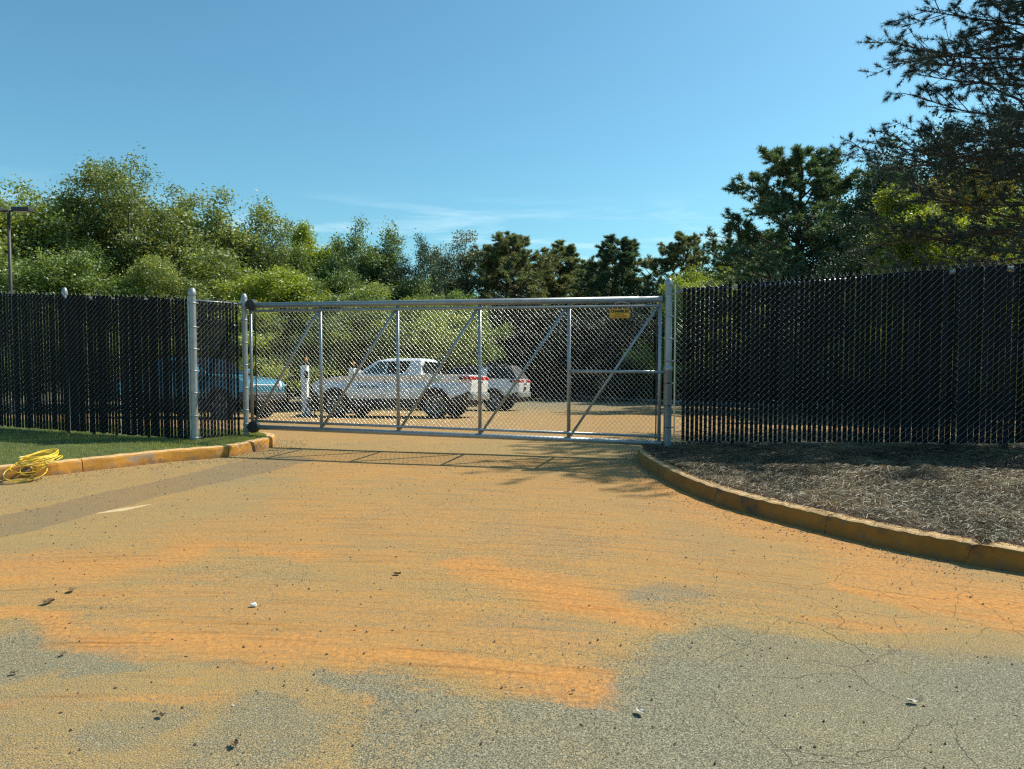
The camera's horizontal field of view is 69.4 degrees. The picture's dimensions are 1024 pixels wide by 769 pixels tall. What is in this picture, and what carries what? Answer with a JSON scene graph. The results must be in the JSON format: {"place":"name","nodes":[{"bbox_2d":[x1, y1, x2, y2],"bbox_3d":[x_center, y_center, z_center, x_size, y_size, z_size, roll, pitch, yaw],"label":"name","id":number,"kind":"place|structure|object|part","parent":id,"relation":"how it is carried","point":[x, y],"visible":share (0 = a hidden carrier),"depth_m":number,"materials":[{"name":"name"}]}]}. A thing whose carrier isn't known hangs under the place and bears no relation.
{"place":"outdoors","nodes":[
{"label":"outdoors","id":0,"kind":"place"},
{"bbox_2d":[0,417,265,464],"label":"lawn","id":1,"kind":"structure","parent":0,"point":[61,448],"depth_m":10.14,"materials":[{"name":"plant"}]},
{"bbox_2d":[0,287,200,440],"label":"slatted fence","id":2,"kind":"object","parent":1,"relation":"on","point":[69,349],"visible":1,"depth_m":11.12,"materials":[{"name":"metal"}]},
{"bbox_2d":[0,437,1023,768],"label":"driveway","id":3,"kind":"structure","parent":0,"point":[382,701],"depth_m":4.01,"materials":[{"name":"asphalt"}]},
{"bbox_2d":[42,598,54,602],"bbox_3d":[-2.730,1.274,4.358,0.045,0.022,0.068,1,3,25],"label":"dry leaf","id":4,"kind":"object","parent":3,"relation":"on","point":[48,600],"visible":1,"depth_m":4.36,"materials":[{"name":"beige plant"}]},
{"bbox_2d":[0,432,276,479],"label":"kerb","id":5,"kind":"structure","parent":3,"relation":"on","point":[94,463],"depth_m":9.59,"materials":[{"name":"yellow paint"}]},
{"bbox_2d":[3,449,62,481],"bbox_3d":[-5.729,0.926,8.530,1.182,0.324,0.572,0,3,0],"label":"extension cord","id":6,"kind":"object","parent":5,"relation":"on","point":[38,457],"visible":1,"depth_m":8.43,"materials":[{"name":"yellow plastic"}]},
{"bbox_2d":[196,293,259,438],"bbox_3d":[-4.361,-0.195,11.229,1.012,2.413,0.268,-2,4,-39],"label":"return fence","id":7,"kind":"object","parent":3,"relation":"on","point":[223,335],"visible":1,"depth_m":11.19,"materials":[{"name":"metal"}]},
{"bbox_2d":[248,296,664,445],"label":"sliding gate","id":8,"kind":"structure","parent":7,"relation":"attached to","point":[319,310],"depth_m":10.63,"materials":[{"name":"metal"}]},
{"bbox_2d":[609,309,629,317],"bbox_3d":[1.464,-0.987,10.070,0.275,0.166,0.020,1,3,13],"label":"sign","id":9,"kind":"object","parent":8,"relation":"attached to","point":[619,313],"visible":1,"depth_m":10.08,"materials":[{"name":"metal"}]},
{"bbox_2d":[231,739,237,745],"bbox_3d":[-1.048,1.353,2.791,0.028,0.014,0.042,-2,3,-32],"label":"dry leaf","id":10,"kind":"object","parent":3,"relation":"on","point":[235,743],"visible":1,"depth_m":2.79,"materials":[{"name":"brown plant"}]},
{"bbox_2d":[636,706,644,713],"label":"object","id":11,"kind":"object","parent":3,"relation":"on","point":[640,710],"visible":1,"depth_m":3.04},
{"bbox_2d":[637,446,1023,573],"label":"kerb","id":12,"kind":"structure","parent":3,"relation":"on","point":[989,554],"depth_m":5.85,"materials":[{"name":"yellow paint"}]},
{"bbox_2d":[907,697,917,701],"bbox_3d":[1.698,1.335,3.130,0.045,0.016,0.030,0,3,4],"label":"dry leaf","id":13,"kind":"object","parent":3,"relation":"on","point":[914,699],"visible":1,"depth_m":3.14,"materials":[{"name":"white plant"}]},
{"bbox_2d":[0,0,1023,309],"label":"sky","id":14,"kind":"structure","parent":0,"point":[577,122],"materials":[{"name":"blue"}]},
{"bbox_2d":[3,392,1021,440],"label":"parking lot","id":15,"kind":"structure","parent":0,"point":[630,425],"depth_m":21.09,"materials":[{"name":"beige asphalt"}]},
{"bbox_2d":[0,207,33,406],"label":"light pole","id":16,"kind":"object","parent":15,"relation":"on","point":[20,210],"visible":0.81,"depth_m":26.76,"materials":[{"name":"grey metal"}]},
{"bbox_2d":[113,358,285,419],"bbox_3d":[-9.950,0.113,23.485,5.610,1.891,2.340,0,-1,24],"label":"pickup truck","id":17,"kind":"object","parent":15,"relation":"on","point":[266,390],"visible":0.16,"depth_m":22.46,"materials":[{"name":"blue paint"}]},
{"bbox_2d":[294,357,316,416],"bbox_3d":[-6.758,0.073,24.399,0.778,1.980,0.437,1,3,14],"label":"charging post","id":18,"kind":"object","parent":15,"relation":"on","point":[306,384],"visible":0.88,"depth_m":24.34,"materials":[{"name":"white plastic"}]},
{"bbox_2d":[346,360,355,413],"bbox_3d":[-5.882,0.094,27.603,0.778,1.980,0.437,1,3,14],"label":"charging post","id":19,"kind":"object","parent":15,"relation":"on","point":[351,374],"visible":0.22,"depth_m":27.53,"materials":[{"name":"white plastic"}]},
{"bbox_2d":[311,358,488,417],"bbox_3d":[-3.650,0.119,24.186,5.610,1.891,2.340,0,0,16],"label":"pickup truck","id":20,"kind":"object","parent":15,"relation":"on","point":[413,389],"visible":0.77,"depth_m":23.31,"materials":[{"name":"white paint"}]},
{"bbox_3d":[-4.404,-0.536,23.575,0.850,0.400,0.177,0,0,16],"label":"front window","id":21,"kind":"part","parent":20,"relation":"part of","materials":[{"name":"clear glass"}]},
{"bbox_3d":[-3.586,-0.538,23.341,0.770,0.400,0.177,0,0,16],"label":"rear window","id":22,"kind":"part","parent":20,"relation":"part of","materials":[{"name":"black glass"}]},
{"bbox_3d":[-2.568,-0.524,23.881,0.089,0.397,1.420,0,0,16],"label":"back window","id":23,"kind":"part","parent":20,"relation":"part of","materials":[{"name":"black glass"}]},
{"bbox_2d":[419,364,530,410],"bbox_3d":[-1.900,0.135,32.092,5.200,1.962,2.340,0,0,16],"label":"sport utility vehicle","id":24,"kind":"object","parent":15,"relation":"on","point":[511,379],"visible":0.42,"depth_m":30.87,"materials":[{"name":"white paint"}]},
{"bbox_3d":[-2.557,-0.489,31.450,0.810,0.415,0.178,0,0,16],"label":"front window","id":25,"kind":"part","parent":24,"relation":"part of","materials":[{"name":"black glass"}]},
{"bbox_3d":[-1.716,-0.490,31.209,0.860,0.415,0.178,0,0,16],"label":"rear window","id":26,"kind":"part","parent":24,"relation":"part of","materials":[{"name":"black glass"}]},
{"bbox_3d":[-0.548,-0.490,30.875,0.970,0.415,0.178,0,0,16],"label":"quarter window","id":27,"kind":"part","parent":24,"relation":"part of","materials":[{"name":"black glass"}]},
{"bbox_2d":[288,393,874,409],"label":"kerb","id":28,"kind":"structure","parent":15,"relation":"on","point":[615,398],"depth_m":42.70,"materials":[{"name":"concrete"}]},
{"bbox_2d":[827,0,1023,309],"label":"pine tree","id":29,"kind":"object","parent":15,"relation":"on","point":[1010,140],"visible":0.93,"depth_m":14.77,"materials":[{"name":"green plant"}]},
{"bbox_2d":[641,439,1023,545],"bbox_3d":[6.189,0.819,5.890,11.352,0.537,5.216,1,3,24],"label":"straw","id":30,"kind":"object","parent":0,"point":[901,523],"visible":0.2,"depth_m":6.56,"materials":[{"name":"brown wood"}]},
{"bbox_2d":[663,259,1023,447],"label":"slatted fence","id":31,"kind":"object","parent":30,"relation":"on","point":[927,360],"visible":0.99,"depth_m":9.06,"materials":[{"name":"metal"}]},
{"bbox_3d":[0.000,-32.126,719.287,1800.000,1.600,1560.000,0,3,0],"label":"forest floor","id":32,"kind":"structure","parent":0,"visible":0},
{"bbox_2d":[0,174,134,399],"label":"deciduous tree","id":33,"kind":"object","parent":32,"relation":"on","point":[28,236],"visible":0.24,"depth_m":30.68,"materials":[{"name":"green plant"}]},
{"bbox_2d":[3,193,144,399],"bbox_3d":[-20.936,-3.915,35.777,10.330,10.472,11.206,0,3,3],"label":"deciduous tree","id":34,"kind":"object","parent":32,"relation":"on","point":[86,269],"depth_m":33.77,"materials":[{"name":"green plant"}]},
{"bbox_2d":[0,239,161,397],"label":"deciduous tree","id":35,"kind":"object","parent":32,"relation":"on","point":[26,279],"visible":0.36,"depth_m":28.86,"materials":[{"name":"green plant"}]},
{"bbox_2d":[0,141,244,375],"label":"deciduous tree","id":36,"kind":"object","parent":32,"relation":"on","point":[106,215],"visible":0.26,"depth_m":31.87,"materials":[{"name":"green plant"}]},
{"bbox_2d":[94,193,215,380],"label":"deciduous tree","id":37,"kind":"object","parent":32,"relation":"on","point":[151,224],"depth_m":34.46,"materials":[{"name":"green plant"}]},
{"bbox_2d":[84,238,292,408],"bbox_3d":[-14.005,-2.457,31.626,7.452,7.794,8.528,2,3,30],"label":"deciduous tree","id":38,"kind":"object","parent":32,"relation":"on","point":[152,267],"visible":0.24,"depth_m":30.10,"materials":[{"name":"green plant"}]},
{"bbox_2d":[144,183,310,376],"bbox_3d":[-14.138,-4.079,35.767,10.332,10.816,11.209,1,3,12],"label":"deciduous tree","id":39,"kind":"object","parent":32,"relation":"on","point":[225,259],"visible":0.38,"depth_m":33.66,"materials":[{"name":"green plant"}]},
{"bbox_2d":[227,217,310,391],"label":"deciduous tree","id":40,"kind":"object","parent":32,"relation":"on","point":[281,250],"visible":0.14,"depth_m":35.84,"materials":[{"name":"green plant"}]},
{"bbox_2d":[161,263,391,408],"bbox_3d":[-10.601,-2.002,33.217,10.870,6.620,9.872,2,3,30],"label":"deciduous tree","id":41,"kind":"object","parent":32,"relation":"on","point":[293,293],"visible":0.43,"depth_m":31.04,"materials":[{"name":"green plant"}]},
{"bbox_2d":[259,237,326,403],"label":"deciduous tree","id":42,"kind":"object","parent":32,"relation":"on","point":[300,252],"visible":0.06,"depth_m":37.55,"materials":[{"name":"green plant"}]},
{"bbox_2d":[284,218,338,402],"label":"deciduous tree","id":43,"kind":"object","parent":32,"relation":"on","point":[304,234],"visible":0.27,"depth_m":38.49,"materials":[{"name":"green plant"}]},
{"bbox_2d":[249,273,437,388],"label":"deciduous tree","id":44,"kind":"object","parent":32,"relation":"on","point":[333,297],"visible":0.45,"depth_m":31.63,"materials":[{"name":"green plant"}]},
{"bbox_2d":[310,215,410,377],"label":"deciduous tree","id":45,"kind":"object","parent":32,"relation":"on","point":[344,273],"visible":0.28,"depth_m":39.03,"materials":[{"name":"green plant"}]},
{"bbox_2d":[279,279,492,392],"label":"deciduous tree","id":46,"kind":"object","parent":32,"relation":"on","point":[372,289],"visible":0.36,"depth_m":34.45,"materials":[{"name":"green plant"}]},
{"bbox_2d":[366,228,470,373],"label":"deciduous tree","id":47,"kind":"object","parent":32,"relation":"on","point":[403,270],"visible":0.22,"depth_m":40.05,"materials":[{"name":"green plant"}]},
{"bbox_2d":[387,274,515,373],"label":"deciduous tree","id":48,"kind":"object","parent":32,"relation":"on","point":[492,350],"visible":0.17,"depth_m":38.81,"materials":[{"name":"green plant"}]},
{"bbox_2d":[411,229,510,363],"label":"deciduous tree","id":49,"kind":"object","parent":32,"relation":"on","point":[450,271],"visible":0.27,"depth_m":47.65,"materials":[{"name":"green leaves"},{"name":"bark"}]},
{"bbox_2d":[458,230,562,342],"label":"pine tree","id":50,"kind":"object","parent":32,"relation":"on","point":[524,258],"visible":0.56,"depth_m":48.55,"materials":[{"name":"green plant"}]},
{"bbox_2d":[446,292,589,391],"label":"deciduous tree","id":51,"kind":"object","parent":32,"relation":"on","point":[535,327],"visible":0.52,"depth_m":44.23,"materials":[{"name":"green plant"}]},
{"bbox_2d":[465,236,598,391],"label":"pine tree","id":52,"kind":"object","parent":32,"relation":"on","point":[528,293],"visible":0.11,"depth_m":51.47,"materials":[{"name":"green plant"}]},
{"bbox_2d":[492,239,590,337],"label":"pine tree","id":53,"kind":"object","parent":32,"relation":"on","point":[570,256],"visible":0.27,"depth_m":53.33,"materials":[{"name":"green plant"}]},
{"bbox_2d":[88,330,1015,410],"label":"undergrowth","id":54,"kind":"object","parent":32,"relation":"on","point":[579,385],"visible":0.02,"depth_m":42.14,"materials":[{"name":"green plant"}]},
{"bbox_2d":[524,304,621,397],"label":"deciduous tree","id":55,"kind":"object","parent":32,"relation":"on","point":[562,339],"visible":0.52,"depth_m":43.56,"materials":[{"name":"green plant"}]},
{"bbox_2d":[552,260,610,389],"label":"pine tree","id":56,"kind":"object","parent":32,"relation":"on","point":[584,271],"visible":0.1,"depth_m":56.91,"materials":[{"name":"green plant"}]},
{"bbox_2d":[542,233,664,392],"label":"pine tree","id":57,"kind":"object","parent":32,"relation":"on","point":[610,254],"visible":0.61,"depth_m":48.84,"materials":[{"name":"green plant"}]},
{"bbox_2d":[572,263,650,337],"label":"pine tree","id":58,"kind":"object","parent":32,"relation":"on","point":[608,283],"visible":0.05,"depth_m":55.23,"materials":[{"name":"green plant"}]},
{"bbox_2d":[565,290,675,401],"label":"deciduous tree","id":59,"kind":"object","parent":32,"relation":"on","point":[607,349],"visible":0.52,"depth_m":42.47,"materials":[{"name":"green plant"}]},
{"bbox_2d":[311,288,968,401],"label":"distant wood","id":60,"kind":"object","parent":32,"relation":"on","point":[607,290],"depth_m":50.09,"materials":[{"name":"green plant"}]},
{"bbox_2d":[601,230,719,393],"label":"pine tree","id":61,"kind":"object","parent":32,"relation":"on","point":[672,252],"visible":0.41,"depth_m":47.63,"materials":[{"name":"green plant"}]},
{"bbox_2d":[621,276,717,399],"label":"deciduous tree","id":62,"kind":"object","parent":32,"relation":"on","point":[678,353],"visible":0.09,"depth_m":40.65,"materials":[{"name":"green plant"}]},
{"bbox_2d":[620,261,779,396],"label":"deciduous tree","id":63,"kind":"object","parent":32,"relation":"on","point":[692,283],"visible":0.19,"depth_m":39.33,"materials":[{"name":"green plant"}]},
{"bbox_2d":[663,230,761,323],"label":"pine tree","id":64,"kind":"object","parent":32,"relation":"on","point":[705,259],"visible":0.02,"depth_m":47.67,"materials":[{"name":"green plant"}]},
{"bbox_2d":[726,227,791,372],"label":"pine tree","id":65,"kind":"object","parent":32,"relation":"on","point":[754,281],"visible":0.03,"depth_m":41.73,"materials":[{"name":"green plant"}]},
{"bbox_2d":[678,143,903,408],"bbox_3d":[11.944,-4.372,32.542,9.534,11.629,10.782,-1,3,-24],"label":"pine tree","id":66,"kind":"object","parent":32,"relation":"on","point":[772,204],"visible":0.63,"depth_m":30.27,"materials":[{"name":"green plant"}]},
{"bbox_2d":[722,245,890,412],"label":"deciduous tree","id":67,"kind":"object","parent":32,"relation":"on","point":[802,273],"visible":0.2,"depth_m":27.51,"materials":[{"name":"green plant"}]},
{"bbox_2d":[759,136,903,408],"bbox_3d":[14.604,-4.568,32.054,7.709,12.363,8.821,-2,3,-33],"label":"deciduous tree","id":68,"kind":"object","parent":32,"relation":"on","point":[852,197],"visible":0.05,"depth_m":31.35,"materials":[{"name":"green plant"}]},
{"bbox_2d":[778,199,982,416],"bbox_3d":[11.658,-2.355,24.107,5.590,7.470,6.396,0,3,-5],"label":"deciduous tree","id":69,"kind":"object","parent":32,"relation":"on","point":[855,269],"visible":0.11,"depth_m":24.18,"materials":[{"name":"green plant"}]},
{"bbox_2d":[777,105,1023,411],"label":"deciduous tree","id":70,"kind":"object","parent":32,"relation":"on","point":[795,236],"visible":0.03,"depth_m":29.37,"materials":[{"name":"green plant"}]},
{"bbox_2d":[823,182,988,420],"bbox_3d":[11.264,-2.285,20.734,4.095,7.047,4.543,-2,3,-38],"label":"deciduous tree","id":71,"kind":"object","parent":32,"relation":"on","point":[886,205],"visible":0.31,"depth_m":20.93,"materials":[{"name":"green plant"}]},
{"bbox_2d":[854,190,1023,421],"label":"deciduous tree","id":72,"kind":"object","parent":32,"relation":"on","point":[951,251],"visible":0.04,"depth_m":19.50,"materials":[{"name":"green plant"}]},
{"bbox_2d":[909,146,1023,416],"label":"deciduous tree","id":73,"kind":"object","parent":32,"relation":"on","point":[967,209],"visible":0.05,"depth_m":22.56,"materials":[{"name":"green plant"}]},
{"bbox_2d":[912,89,1023,413],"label":"deciduous tree","id":74,"kind":"object","parent":32,"relation":"on","point":[1018,107],"visible":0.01,"depth_m":26.62,"materials":[{"name":"green plant"}]}
]}

